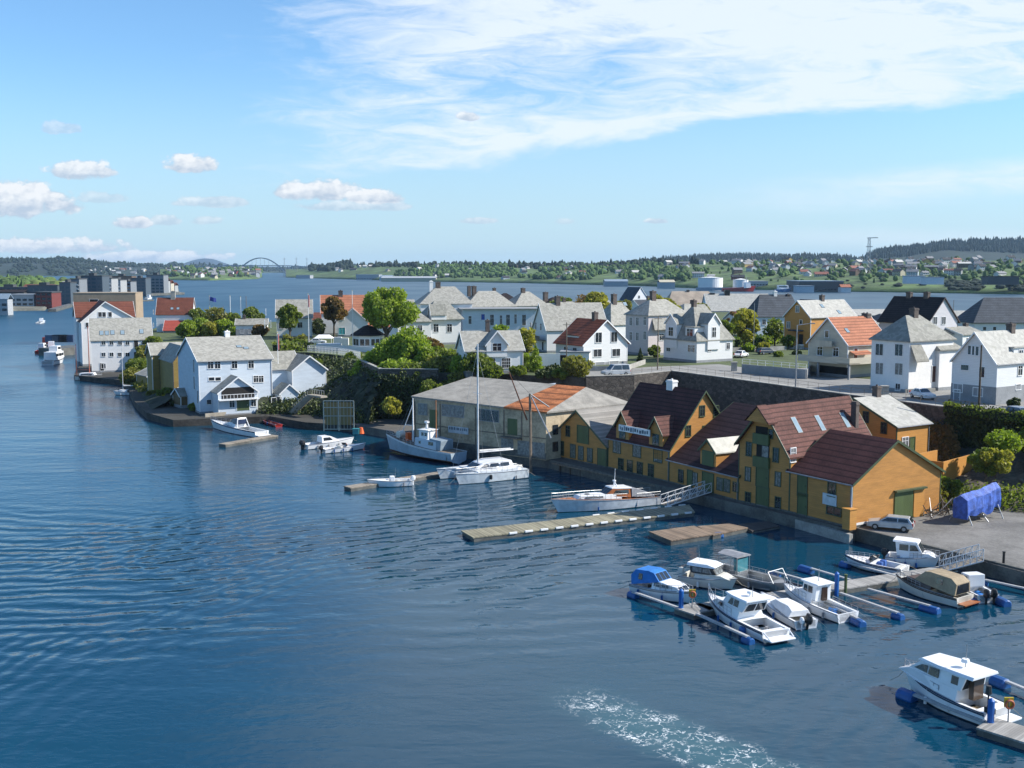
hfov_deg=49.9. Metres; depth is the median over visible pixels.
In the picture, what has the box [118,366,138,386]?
shrub
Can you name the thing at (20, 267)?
forest
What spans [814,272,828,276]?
house
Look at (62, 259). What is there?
forest
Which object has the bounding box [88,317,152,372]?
warehouse
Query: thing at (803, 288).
shed
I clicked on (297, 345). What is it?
hedge
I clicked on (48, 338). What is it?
container
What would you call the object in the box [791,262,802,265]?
house
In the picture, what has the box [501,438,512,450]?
window
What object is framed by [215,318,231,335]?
bush
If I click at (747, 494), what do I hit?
window
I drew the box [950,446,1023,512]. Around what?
rock face
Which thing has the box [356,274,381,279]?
shed
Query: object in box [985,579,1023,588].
mooring finger
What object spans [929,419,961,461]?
heather
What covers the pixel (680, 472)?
window
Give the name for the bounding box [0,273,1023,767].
sea
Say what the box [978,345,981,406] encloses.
utility pole
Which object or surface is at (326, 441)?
motorboat
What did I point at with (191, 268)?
forest
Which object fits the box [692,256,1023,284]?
forest
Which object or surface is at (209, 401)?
window
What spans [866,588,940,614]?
mooring finger
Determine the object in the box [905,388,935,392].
garden wall
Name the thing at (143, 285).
apartment block
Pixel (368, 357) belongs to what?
tree
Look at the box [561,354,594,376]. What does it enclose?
tree
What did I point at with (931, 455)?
garden fence
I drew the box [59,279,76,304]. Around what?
apartment block
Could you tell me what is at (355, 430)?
gear crate
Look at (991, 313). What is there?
house
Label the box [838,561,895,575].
mooring finger
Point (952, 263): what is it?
house
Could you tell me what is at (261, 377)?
window
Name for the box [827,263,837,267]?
house
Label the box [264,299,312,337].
house
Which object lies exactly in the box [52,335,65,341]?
container
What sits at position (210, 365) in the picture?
window
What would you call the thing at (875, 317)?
house
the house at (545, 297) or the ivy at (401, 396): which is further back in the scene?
the house at (545, 297)
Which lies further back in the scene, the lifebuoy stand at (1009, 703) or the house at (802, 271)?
the house at (802, 271)
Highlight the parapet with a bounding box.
[318,345,373,351]
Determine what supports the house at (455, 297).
on the terrace ground at (269, 337)
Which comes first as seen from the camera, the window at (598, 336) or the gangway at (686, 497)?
the gangway at (686, 497)
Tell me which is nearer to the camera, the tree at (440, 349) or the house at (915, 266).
the tree at (440, 349)
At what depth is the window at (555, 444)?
154.77 m
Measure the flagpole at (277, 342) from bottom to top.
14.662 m
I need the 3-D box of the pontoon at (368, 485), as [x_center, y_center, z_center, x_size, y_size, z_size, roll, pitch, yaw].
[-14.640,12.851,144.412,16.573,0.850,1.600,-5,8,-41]
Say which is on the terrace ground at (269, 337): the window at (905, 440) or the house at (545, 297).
the house at (545, 297)
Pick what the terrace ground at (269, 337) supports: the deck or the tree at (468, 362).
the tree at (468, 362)
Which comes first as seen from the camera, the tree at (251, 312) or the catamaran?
the catamaran
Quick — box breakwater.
[48,304,72,311]
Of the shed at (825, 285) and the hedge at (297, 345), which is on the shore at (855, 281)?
the shed at (825, 285)
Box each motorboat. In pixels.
[35,318,44,323]
[296,435,355,449]
[317,443,365,453]
[367,467,418,486]
[619,565,694,603]
[673,557,748,589]
[707,586,799,642]
[717,549,787,591]
[760,592,825,630]
[771,568,866,623]
[843,550,913,573]
[881,536,944,567]
[891,645,1023,724]
[893,568,983,607]
[961,571,999,604]
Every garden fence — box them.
[742,359,806,368]
[919,450,937,460]
[930,455,972,479]
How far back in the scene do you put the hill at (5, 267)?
4057.63 m
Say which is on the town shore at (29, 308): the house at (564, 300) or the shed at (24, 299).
the shed at (24, 299)
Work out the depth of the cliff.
202.54 m
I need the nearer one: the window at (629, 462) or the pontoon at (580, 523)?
the pontoon at (580, 523)
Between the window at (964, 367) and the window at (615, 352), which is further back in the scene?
the window at (615, 352)
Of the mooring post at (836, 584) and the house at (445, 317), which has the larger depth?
the house at (445, 317)
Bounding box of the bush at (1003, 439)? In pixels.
[983,428,1023,453]
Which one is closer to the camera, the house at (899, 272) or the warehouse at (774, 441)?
the warehouse at (774, 441)
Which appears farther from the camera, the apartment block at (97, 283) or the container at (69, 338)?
the apartment block at (97, 283)
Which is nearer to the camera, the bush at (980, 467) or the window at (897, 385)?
the bush at (980, 467)
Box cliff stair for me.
[288,389,326,413]
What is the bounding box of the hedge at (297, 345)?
[270,339,310,351]
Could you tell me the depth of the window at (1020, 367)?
151.70 m
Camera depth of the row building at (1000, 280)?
1185.05 m
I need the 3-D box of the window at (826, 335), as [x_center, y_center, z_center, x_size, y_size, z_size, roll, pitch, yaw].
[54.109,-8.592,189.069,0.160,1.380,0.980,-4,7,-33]
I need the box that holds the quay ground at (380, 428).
[355,418,1023,585]
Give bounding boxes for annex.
[559,349,590,364]
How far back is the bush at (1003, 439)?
128.67 m
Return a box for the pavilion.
[351,325,383,347]
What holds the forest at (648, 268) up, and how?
on the shore at (855, 281)
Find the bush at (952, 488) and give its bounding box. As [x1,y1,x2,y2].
[941,477,963,500]
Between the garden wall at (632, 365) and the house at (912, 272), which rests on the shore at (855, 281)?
the house at (912, 272)
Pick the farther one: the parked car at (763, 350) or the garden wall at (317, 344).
the garden wall at (317, 344)
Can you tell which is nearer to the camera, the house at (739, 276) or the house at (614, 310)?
the house at (614, 310)
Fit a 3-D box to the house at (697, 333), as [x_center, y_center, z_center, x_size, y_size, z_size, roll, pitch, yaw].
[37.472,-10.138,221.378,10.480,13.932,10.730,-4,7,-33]
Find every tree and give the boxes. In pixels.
[134,344,146,358]
[188,307,205,320]
[203,306,228,321]
[224,312,241,321]
[242,306,264,317]
[275,303,303,336]
[312,318,325,334]
[317,355,337,365]
[320,296,348,336]
[329,374,343,382]
[339,351,364,362]
[347,359,363,377]
[362,286,420,339]
[363,349,389,364]
[371,325,431,362]
[374,357,411,373]
[395,336,434,363]
[398,360,429,376]
[418,379,442,393]
[421,352,457,372]
[426,348,456,370]
[427,336,443,348]
[434,346,448,352]
[442,370,464,384]
[445,355,462,372]
[458,350,493,376]
[475,361,503,378]
[492,324,509,329]
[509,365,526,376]
[518,327,536,352]
[523,353,532,370]
[528,345,543,372]
[535,368,551,378]
[549,296,571,302]
[550,368,568,379]
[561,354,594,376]
[575,294,585,302]
[582,291,609,309]
[617,299,631,309]
[647,293,664,300]
[647,344,660,357]
[662,298,681,308]
[721,319,734,341]
[726,311,736,336]
[730,308,760,345]
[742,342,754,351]
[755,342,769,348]
[762,317,783,345]
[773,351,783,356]
[780,334,795,349]
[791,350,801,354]
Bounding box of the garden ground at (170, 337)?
[152,322,276,341]
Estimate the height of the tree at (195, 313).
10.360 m
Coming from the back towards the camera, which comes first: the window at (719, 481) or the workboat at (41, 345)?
the workboat at (41, 345)
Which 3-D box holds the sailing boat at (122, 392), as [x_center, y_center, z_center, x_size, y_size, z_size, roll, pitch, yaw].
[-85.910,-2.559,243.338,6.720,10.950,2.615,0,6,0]
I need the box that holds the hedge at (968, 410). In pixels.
[942,401,1023,423]
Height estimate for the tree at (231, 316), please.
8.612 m
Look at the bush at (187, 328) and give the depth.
350.52 m
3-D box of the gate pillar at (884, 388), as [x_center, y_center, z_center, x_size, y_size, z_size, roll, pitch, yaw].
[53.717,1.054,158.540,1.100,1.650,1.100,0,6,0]
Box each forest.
[0,255,177,267]
[0,262,164,275]
[0,274,70,286]
[3,277,65,284]
[161,264,262,276]
[167,261,356,271]
[308,258,354,270]
[323,255,699,268]
[394,259,692,281]
[641,251,865,261]
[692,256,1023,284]
[864,235,1023,259]
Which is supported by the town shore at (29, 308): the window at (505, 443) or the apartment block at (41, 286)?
the apartment block at (41, 286)
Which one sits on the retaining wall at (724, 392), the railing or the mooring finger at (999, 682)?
the railing
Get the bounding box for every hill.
[0,259,164,275]
[688,245,1023,262]
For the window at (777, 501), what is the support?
in the warehouse at (774, 441)
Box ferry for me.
[774,285,790,291]
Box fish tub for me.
[359,427,363,433]
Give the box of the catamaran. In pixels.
[436,344,533,484]
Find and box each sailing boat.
[71,326,101,379]
[112,348,132,394]
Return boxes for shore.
[13,290,178,310]
[160,269,261,279]
[180,267,285,272]
[286,261,1023,293]
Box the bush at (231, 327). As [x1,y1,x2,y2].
[226,321,235,335]
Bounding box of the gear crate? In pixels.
[352,428,359,433]
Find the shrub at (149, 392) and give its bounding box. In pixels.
[145,389,155,395]
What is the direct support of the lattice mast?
on the shore at (855, 281)
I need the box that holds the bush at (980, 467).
[970,447,1000,481]
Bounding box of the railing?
[638,365,1012,407]
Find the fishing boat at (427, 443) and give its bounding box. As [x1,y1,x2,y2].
[386,398,466,463]
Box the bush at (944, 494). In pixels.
[940,489,950,508]
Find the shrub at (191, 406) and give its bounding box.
[187,402,195,410]
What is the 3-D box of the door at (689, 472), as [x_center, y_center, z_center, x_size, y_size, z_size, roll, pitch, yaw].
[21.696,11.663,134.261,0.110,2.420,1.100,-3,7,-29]
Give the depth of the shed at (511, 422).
161.17 m
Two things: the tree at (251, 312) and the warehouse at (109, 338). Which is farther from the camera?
the tree at (251, 312)
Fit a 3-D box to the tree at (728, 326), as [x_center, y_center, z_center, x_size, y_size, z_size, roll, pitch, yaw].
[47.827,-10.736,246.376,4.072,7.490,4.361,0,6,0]
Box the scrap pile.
[923,495,955,517]
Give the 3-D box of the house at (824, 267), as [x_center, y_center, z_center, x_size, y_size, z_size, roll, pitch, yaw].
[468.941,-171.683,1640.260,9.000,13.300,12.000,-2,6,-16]
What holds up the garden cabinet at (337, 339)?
on the terrace ground at (269, 337)
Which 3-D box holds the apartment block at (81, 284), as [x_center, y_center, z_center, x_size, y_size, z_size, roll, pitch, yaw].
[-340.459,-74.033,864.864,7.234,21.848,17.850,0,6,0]
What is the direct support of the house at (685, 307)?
on the terrace ground at (269, 337)
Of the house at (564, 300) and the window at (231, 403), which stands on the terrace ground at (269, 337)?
the house at (564, 300)
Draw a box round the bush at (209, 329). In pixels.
[200,321,218,336]
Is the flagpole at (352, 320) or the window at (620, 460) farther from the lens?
the flagpole at (352, 320)
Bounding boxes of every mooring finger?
[627,591,684,609]
[695,613,754,644]
[769,571,802,579]
[797,564,851,579]
[824,602,866,627]
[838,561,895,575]
[838,592,904,620]
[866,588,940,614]
[895,687,986,722]
[978,588,1011,606]
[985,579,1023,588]
[988,675,1023,689]
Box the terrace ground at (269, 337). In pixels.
[261,312,870,386]
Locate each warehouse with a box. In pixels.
[72,300,135,366]
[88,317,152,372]
[559,405,624,467]
[605,378,719,481]
[665,402,755,500]
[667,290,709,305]
[734,395,871,511]
[785,429,945,530]
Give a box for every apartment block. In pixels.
[0,284,27,293]
[27,282,59,293]
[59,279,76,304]
[71,276,86,291]
[81,273,109,291]
[109,276,117,291]
[112,274,136,280]
[116,277,126,291]
[127,279,136,291]
[131,276,150,295]
[146,273,168,292]
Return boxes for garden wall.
[316,343,341,347]
[539,353,559,365]
[588,359,645,370]
[732,346,785,351]
[742,364,811,378]
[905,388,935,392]
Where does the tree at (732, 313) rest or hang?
on the terrace ground at (269, 337)
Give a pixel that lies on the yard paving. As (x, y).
(995, 536)
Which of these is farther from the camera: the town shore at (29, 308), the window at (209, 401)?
the town shore at (29, 308)
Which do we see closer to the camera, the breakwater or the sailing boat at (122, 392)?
the sailing boat at (122, 392)
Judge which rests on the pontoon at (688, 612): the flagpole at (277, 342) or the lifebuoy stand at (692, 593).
the lifebuoy stand at (692, 593)
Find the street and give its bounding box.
[588,364,1023,410]
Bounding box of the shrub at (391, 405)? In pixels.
[380,396,402,416]
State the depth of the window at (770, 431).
122.26 m
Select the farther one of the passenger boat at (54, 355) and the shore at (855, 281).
the shore at (855, 281)
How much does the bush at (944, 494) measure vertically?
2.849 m
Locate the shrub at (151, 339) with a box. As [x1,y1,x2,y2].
[143,335,162,344]
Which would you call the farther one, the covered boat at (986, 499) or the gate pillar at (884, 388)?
the gate pillar at (884, 388)
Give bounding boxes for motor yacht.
[547,476,663,512]
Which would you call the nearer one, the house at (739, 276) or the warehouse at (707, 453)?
the warehouse at (707, 453)
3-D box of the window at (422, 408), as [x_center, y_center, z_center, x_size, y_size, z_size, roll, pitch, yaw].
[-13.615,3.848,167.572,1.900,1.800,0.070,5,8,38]
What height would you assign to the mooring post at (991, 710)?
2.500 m
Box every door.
[236,400,249,410]
[430,409,436,427]
[507,418,516,434]
[560,355,565,363]
[597,448,605,466]
[687,469,692,486]
[701,471,713,492]
[798,334,803,343]
[821,587,827,600]
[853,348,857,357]
[894,490,913,517]
[909,436,915,449]
[931,365,935,381]
[969,678,983,700]
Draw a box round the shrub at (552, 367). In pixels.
[543,363,561,370]
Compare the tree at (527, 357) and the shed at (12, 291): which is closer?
the tree at (527, 357)
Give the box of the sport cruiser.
[210,416,270,436]
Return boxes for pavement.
[623,371,938,404]
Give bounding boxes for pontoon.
[219,435,277,447]
[344,472,439,491]
[461,504,694,541]
[649,526,712,545]
[674,602,712,619]
[697,524,747,538]
[697,566,957,615]
[738,521,779,533]
[976,717,1023,749]
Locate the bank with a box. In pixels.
[141,389,172,408]
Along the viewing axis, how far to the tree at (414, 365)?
195.18 m
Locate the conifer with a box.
[636,348,642,361]
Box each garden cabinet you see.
[334,337,341,342]
[341,338,348,344]
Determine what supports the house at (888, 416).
on the quay ground at (380, 428)
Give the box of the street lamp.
[795,323,814,386]
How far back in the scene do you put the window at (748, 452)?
124.94 m
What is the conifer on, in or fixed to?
on the terrace ground at (269, 337)
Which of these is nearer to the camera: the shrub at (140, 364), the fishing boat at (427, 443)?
the fishing boat at (427, 443)
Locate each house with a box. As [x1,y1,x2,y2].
[153,291,195,332]
[170,280,174,290]
[174,283,178,291]
[176,330,327,414]
[234,315,268,335]
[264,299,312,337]
[312,312,320,321]
[320,290,369,334]
[390,313,432,336]
[415,281,473,314]
[421,300,463,344]
[455,319,525,377]
[458,307,536,330]
[467,286,516,306]
[492,287,512,299]
[509,288,544,306]
[530,295,605,352]
[542,291,573,302]
[553,311,630,364]
[560,298,574,302]
[604,293,629,337]
[619,287,645,300]
[623,290,685,355]
[631,296,649,308]
[661,299,734,362]
[664,260,671,265]
[679,261,689,264]
[680,300,690,311]
[691,271,704,277]
[699,259,705,264]
[722,308,746,321]
[731,258,743,263]
[731,274,744,279]
[732,267,742,273]
[740,262,751,266]
[746,265,756,271]
[747,290,794,336]
[780,263,790,268]
[782,294,856,349]
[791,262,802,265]
[798,312,880,379]
[799,269,808,274]
[803,264,812,267]
[804,271,811,275]
[812,264,820,267]
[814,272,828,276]
[822,265,830,269]
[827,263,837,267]
[849,268,859,275]
[851,260,859,265]
[852,384,933,452]
[868,307,960,392]
[872,313,881,322]
[877,291,960,334]
[892,260,903,265]
[892,268,905,275]
[905,264,916,268]
[906,269,918,275]
[920,270,929,274]
[924,265,938,270]
[940,257,951,263]
[943,268,953,274]
[945,322,979,345]
[949,260,960,266]
[949,322,1023,404]
[951,257,961,261]
[953,268,962,275]
[956,261,971,267]
[957,297,1023,330]
[968,264,973,270]
[970,256,977,261]
[976,263,986,270]
[993,271,1006,275]
[1005,255,1015,259]
[1012,258,1022,262]
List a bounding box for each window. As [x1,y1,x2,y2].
[133,340,137,347]
[206,399,211,404]
[207,362,213,368]
[214,362,220,368]
[229,400,234,407]
[231,361,237,368]
[248,360,253,368]
[251,399,256,406]
[253,375,258,382]
[258,375,263,382]
[297,322,302,327]
[339,327,344,334]
[353,339,358,344]
[360,339,368,345]
[371,339,378,344]
[418,403,426,415]
[433,324,438,331]
[441,404,463,417]
[447,324,451,331]
[468,316,471,323]
[479,408,498,422]
[490,314,493,325]
[501,358,510,367]
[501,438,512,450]
[506,314,509,325]
[514,314,516,323]
[517,440,544,457]
[522,314,525,325]
[552,441,557,451]
[553,424,557,434]
[561,441,563,455]
[565,425,569,436]
[570,443,575,458]
[577,445,583,460]
[586,447,592,462]
[593,349,601,356]
[595,332,601,342]
[611,332,617,342]
[612,348,620,356]
[612,441,620,453]
[618,457,623,470]
[627,459,632,473]
[629,317,632,325]
[629,332,632,339]
[632,445,640,457]
[637,461,642,475]
[643,316,646,325]
[643,331,646,339]
[647,463,653,478]
[653,449,661,463]
[677,469,683,482]
[685,425,690,436]
[691,472,697,486]
[699,405,704,416]
[713,405,718,416]
[716,477,722,491]
[723,478,729,492]
[732,481,738,492]
[744,466,750,481]
[744,491,750,503]
[745,441,751,456]
[768,429,773,438]
[772,447,778,462]
[774,471,780,486]
[774,496,780,510]
[790,447,796,462]
[817,346,822,355]
[824,330,828,337]
[825,505,841,517]
[827,481,835,497]
[833,347,838,356]
[862,411,868,422]
[875,343,883,355]
[875,362,883,374]
[880,422,886,433]
[894,343,903,356]
[894,362,903,375]
[895,383,900,390]
[902,436,908,445]
[933,316,937,324]
[941,316,945,324]
[960,364,969,370]
[967,345,971,354]
[971,345,975,355]
[974,346,979,355]
[978,366,984,377]
[1017,365,1022,375]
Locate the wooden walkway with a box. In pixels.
[551,462,654,486]
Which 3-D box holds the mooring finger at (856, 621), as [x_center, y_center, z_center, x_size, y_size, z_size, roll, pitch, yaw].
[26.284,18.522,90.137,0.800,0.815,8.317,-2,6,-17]
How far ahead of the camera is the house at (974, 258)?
1685.84 m
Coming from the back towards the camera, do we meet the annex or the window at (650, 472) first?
the annex
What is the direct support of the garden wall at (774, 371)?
on the terrace ground at (269, 337)
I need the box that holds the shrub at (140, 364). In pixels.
[124,357,146,370]
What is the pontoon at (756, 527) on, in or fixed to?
on the sea
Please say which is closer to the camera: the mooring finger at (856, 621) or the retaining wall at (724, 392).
the mooring finger at (856, 621)
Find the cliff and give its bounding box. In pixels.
[256,355,381,423]
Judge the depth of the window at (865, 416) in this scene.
138.74 m
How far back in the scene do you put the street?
180.19 m
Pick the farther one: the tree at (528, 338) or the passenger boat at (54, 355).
the passenger boat at (54, 355)
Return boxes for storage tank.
[696,276,730,290]
[731,278,754,289]
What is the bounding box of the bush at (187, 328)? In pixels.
[175,319,196,336]
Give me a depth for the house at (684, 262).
1994.18 m
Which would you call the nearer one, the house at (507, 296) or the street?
the street
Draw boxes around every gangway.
[660,481,711,505]
[939,544,983,570]
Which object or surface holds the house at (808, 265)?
on the shore at (855, 281)
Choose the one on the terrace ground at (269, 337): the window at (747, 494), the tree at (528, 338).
the tree at (528, 338)
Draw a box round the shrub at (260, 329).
[251,324,269,335]
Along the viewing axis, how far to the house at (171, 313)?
398.21 m
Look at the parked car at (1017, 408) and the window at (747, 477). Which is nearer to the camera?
the window at (747, 477)
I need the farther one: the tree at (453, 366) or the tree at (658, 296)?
the tree at (658, 296)
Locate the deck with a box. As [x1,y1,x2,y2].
[205,412,225,416]
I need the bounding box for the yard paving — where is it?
[866,508,1023,570]
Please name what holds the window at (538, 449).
in the shed at (511, 422)
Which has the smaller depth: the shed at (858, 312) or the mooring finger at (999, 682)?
the mooring finger at (999, 682)
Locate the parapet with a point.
(358, 348)
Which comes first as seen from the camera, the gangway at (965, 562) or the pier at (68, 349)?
the gangway at (965, 562)
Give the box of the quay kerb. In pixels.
[856,527,1023,570]
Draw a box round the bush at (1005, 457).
[978,447,1014,477]
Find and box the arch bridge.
[195,258,305,272]
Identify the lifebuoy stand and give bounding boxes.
[689,589,695,607]
[1004,697,1014,721]
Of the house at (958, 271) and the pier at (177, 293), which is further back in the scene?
the house at (958, 271)
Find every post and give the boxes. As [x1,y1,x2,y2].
[679,589,683,607]
[834,572,838,595]
[844,574,847,593]
[987,698,994,722]
[1002,551,1005,562]
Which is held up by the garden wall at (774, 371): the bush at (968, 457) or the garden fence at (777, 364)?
the garden fence at (777, 364)
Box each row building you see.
[902,276,924,283]
[921,277,944,284]
[981,276,1019,284]
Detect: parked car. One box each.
[308,338,326,343]
[601,364,630,374]
[733,350,748,357]
[755,347,775,354]
[867,514,914,532]
[909,388,935,399]
[1006,406,1023,413]
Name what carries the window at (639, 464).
in the warehouse at (653, 428)
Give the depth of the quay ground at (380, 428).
129.47 m
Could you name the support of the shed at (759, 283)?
on the shore at (855, 281)
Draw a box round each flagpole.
[209,296,215,312]
[277,332,278,353]
[308,295,309,340]
[352,300,352,341]
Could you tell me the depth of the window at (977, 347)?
151.19 m
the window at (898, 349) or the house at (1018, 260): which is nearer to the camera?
the window at (898, 349)
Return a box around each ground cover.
[946,480,1023,511]
[1011,420,1023,451]
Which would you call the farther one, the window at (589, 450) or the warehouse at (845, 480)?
the window at (589, 450)
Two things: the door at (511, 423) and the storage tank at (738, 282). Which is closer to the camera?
the door at (511, 423)
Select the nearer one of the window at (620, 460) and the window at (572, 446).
the window at (620, 460)
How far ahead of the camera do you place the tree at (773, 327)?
260.81 m
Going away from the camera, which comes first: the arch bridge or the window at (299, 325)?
the window at (299, 325)
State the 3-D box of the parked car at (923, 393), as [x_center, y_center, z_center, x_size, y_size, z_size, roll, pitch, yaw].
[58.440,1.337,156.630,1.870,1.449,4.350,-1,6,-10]
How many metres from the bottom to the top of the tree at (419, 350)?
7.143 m
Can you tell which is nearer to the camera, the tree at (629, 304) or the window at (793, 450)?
the window at (793, 450)
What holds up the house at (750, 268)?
on the shore at (855, 281)
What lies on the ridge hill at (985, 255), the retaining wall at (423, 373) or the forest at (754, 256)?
the forest at (754, 256)
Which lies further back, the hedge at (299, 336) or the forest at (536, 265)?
the forest at (536, 265)
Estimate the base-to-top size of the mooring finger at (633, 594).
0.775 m
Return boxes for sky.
[0,0,1023,266]
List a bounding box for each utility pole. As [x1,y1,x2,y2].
[566,322,566,355]
[654,316,661,369]
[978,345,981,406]
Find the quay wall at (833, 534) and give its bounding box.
[795,519,852,543]
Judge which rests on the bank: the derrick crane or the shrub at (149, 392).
the shrub at (149, 392)
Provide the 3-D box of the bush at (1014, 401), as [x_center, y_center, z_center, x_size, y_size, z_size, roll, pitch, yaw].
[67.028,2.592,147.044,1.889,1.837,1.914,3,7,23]
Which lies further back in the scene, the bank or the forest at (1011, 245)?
the forest at (1011, 245)
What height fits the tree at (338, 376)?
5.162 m
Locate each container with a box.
[45,335,58,341]
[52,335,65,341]
[59,335,74,341]
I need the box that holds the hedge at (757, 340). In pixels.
[734,332,783,346]
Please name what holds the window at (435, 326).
in the house at (445, 317)
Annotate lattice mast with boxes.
[866,237,877,269]
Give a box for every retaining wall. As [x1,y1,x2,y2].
[360,359,438,418]
[585,374,633,400]
[633,370,1015,451]
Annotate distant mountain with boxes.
[184,258,276,267]
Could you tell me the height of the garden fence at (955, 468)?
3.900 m
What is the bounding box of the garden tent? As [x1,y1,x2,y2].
[314,335,333,345]
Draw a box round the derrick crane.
[509,372,550,471]
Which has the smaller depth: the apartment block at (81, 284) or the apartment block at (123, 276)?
the apartment block at (81, 284)
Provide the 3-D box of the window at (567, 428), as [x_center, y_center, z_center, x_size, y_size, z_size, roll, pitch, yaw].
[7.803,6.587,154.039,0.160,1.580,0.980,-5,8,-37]
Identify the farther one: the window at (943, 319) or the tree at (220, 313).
the tree at (220, 313)
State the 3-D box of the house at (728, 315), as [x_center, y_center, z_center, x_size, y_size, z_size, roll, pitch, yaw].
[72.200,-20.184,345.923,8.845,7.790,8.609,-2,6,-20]
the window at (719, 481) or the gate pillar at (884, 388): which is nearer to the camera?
the window at (719, 481)
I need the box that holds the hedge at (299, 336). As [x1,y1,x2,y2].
[282,333,306,342]
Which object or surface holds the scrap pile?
on the quay ground at (380, 428)
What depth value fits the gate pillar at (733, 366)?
198.15 m
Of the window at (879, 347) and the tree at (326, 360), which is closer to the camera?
the window at (879, 347)
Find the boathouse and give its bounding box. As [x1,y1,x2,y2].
[145,342,181,390]
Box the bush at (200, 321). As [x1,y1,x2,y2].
[194,317,208,336]
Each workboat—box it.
[34,343,45,353]
[37,337,47,346]
[48,341,54,346]
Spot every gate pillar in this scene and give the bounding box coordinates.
[731,362,737,370]
[880,385,889,394]
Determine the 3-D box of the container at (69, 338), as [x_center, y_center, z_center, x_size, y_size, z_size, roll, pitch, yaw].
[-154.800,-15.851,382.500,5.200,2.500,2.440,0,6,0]
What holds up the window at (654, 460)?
in the warehouse at (653, 428)
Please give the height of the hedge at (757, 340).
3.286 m
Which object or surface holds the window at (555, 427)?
in the shed at (511, 422)
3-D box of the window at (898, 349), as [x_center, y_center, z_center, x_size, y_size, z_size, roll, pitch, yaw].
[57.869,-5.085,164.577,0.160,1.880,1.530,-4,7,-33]
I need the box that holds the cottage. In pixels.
[337,308,389,336]
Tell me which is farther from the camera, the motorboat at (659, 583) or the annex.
the annex
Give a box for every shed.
[0,289,26,293]
[0,294,13,314]
[11,294,35,305]
[35,291,61,308]
[134,368,147,385]
[170,388,187,407]
[296,275,312,277]
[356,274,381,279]
[381,276,436,281]
[411,377,627,459]
[603,279,627,285]
[657,280,674,287]
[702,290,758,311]
[748,281,768,286]
[786,280,843,291]
[793,285,813,292]
[838,284,851,292]
[852,309,884,315]
[954,311,963,315]
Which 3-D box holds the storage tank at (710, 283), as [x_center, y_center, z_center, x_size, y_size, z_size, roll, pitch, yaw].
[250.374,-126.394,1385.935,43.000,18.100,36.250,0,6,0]
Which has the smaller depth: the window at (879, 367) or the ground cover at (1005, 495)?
the ground cover at (1005, 495)
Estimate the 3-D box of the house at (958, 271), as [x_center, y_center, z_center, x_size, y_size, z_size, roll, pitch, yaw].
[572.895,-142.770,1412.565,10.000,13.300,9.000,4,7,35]
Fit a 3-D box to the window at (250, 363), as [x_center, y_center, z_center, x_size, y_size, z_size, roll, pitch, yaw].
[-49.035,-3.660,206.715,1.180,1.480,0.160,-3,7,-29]
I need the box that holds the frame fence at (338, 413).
[323,400,354,430]
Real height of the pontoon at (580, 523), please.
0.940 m
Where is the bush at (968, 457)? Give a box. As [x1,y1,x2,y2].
[966,449,978,464]
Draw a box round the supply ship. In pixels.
[721,276,755,291]
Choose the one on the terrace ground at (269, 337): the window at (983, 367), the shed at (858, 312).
the shed at (858, 312)
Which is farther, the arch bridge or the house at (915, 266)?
the arch bridge
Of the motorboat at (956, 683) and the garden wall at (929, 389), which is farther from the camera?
the garden wall at (929, 389)
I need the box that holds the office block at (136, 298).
[73,292,142,317]
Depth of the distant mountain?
11080.68 m
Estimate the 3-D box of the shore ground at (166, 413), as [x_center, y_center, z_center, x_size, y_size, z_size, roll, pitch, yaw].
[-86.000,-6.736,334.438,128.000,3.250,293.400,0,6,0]
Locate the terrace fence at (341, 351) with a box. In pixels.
[308,345,359,357]
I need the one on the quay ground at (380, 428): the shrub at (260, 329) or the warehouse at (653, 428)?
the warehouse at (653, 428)
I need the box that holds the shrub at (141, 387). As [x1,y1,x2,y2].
[129,377,147,391]
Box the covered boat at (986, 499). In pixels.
[949,482,1003,525]
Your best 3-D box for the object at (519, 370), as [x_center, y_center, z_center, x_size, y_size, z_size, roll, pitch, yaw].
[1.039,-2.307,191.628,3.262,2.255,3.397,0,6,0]
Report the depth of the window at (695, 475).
133.32 m
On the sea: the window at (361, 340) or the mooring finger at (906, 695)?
the mooring finger at (906, 695)
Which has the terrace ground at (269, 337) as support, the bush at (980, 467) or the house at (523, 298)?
the house at (523, 298)
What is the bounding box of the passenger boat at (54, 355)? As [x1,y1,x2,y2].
[41,345,63,364]
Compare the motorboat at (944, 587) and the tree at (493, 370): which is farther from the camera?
the tree at (493, 370)
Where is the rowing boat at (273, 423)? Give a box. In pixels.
[263,420,285,426]
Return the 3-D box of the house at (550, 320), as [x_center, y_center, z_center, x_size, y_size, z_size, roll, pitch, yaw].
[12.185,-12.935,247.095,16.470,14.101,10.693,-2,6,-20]
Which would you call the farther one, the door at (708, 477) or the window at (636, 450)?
the window at (636, 450)
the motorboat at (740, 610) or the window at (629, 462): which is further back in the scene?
the window at (629, 462)
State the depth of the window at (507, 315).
310.97 m
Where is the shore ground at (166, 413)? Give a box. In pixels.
[74,365,376,431]
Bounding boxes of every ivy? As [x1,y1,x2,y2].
[258,351,338,414]
[311,355,380,423]
[359,363,378,418]
[374,371,441,419]
[941,399,1023,453]
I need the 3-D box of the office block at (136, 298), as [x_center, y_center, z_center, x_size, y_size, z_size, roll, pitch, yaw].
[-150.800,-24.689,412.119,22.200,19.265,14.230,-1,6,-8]
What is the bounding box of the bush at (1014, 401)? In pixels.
[1006,397,1020,405]
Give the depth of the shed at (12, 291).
858.38 m
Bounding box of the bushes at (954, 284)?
[843,276,1023,290]
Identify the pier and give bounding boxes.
[39,345,74,355]
[151,292,184,295]
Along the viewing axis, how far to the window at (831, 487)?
115.52 m
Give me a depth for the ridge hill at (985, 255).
3913.96 m
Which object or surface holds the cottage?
on the terrace ground at (269, 337)
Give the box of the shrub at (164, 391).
[156,387,172,400]

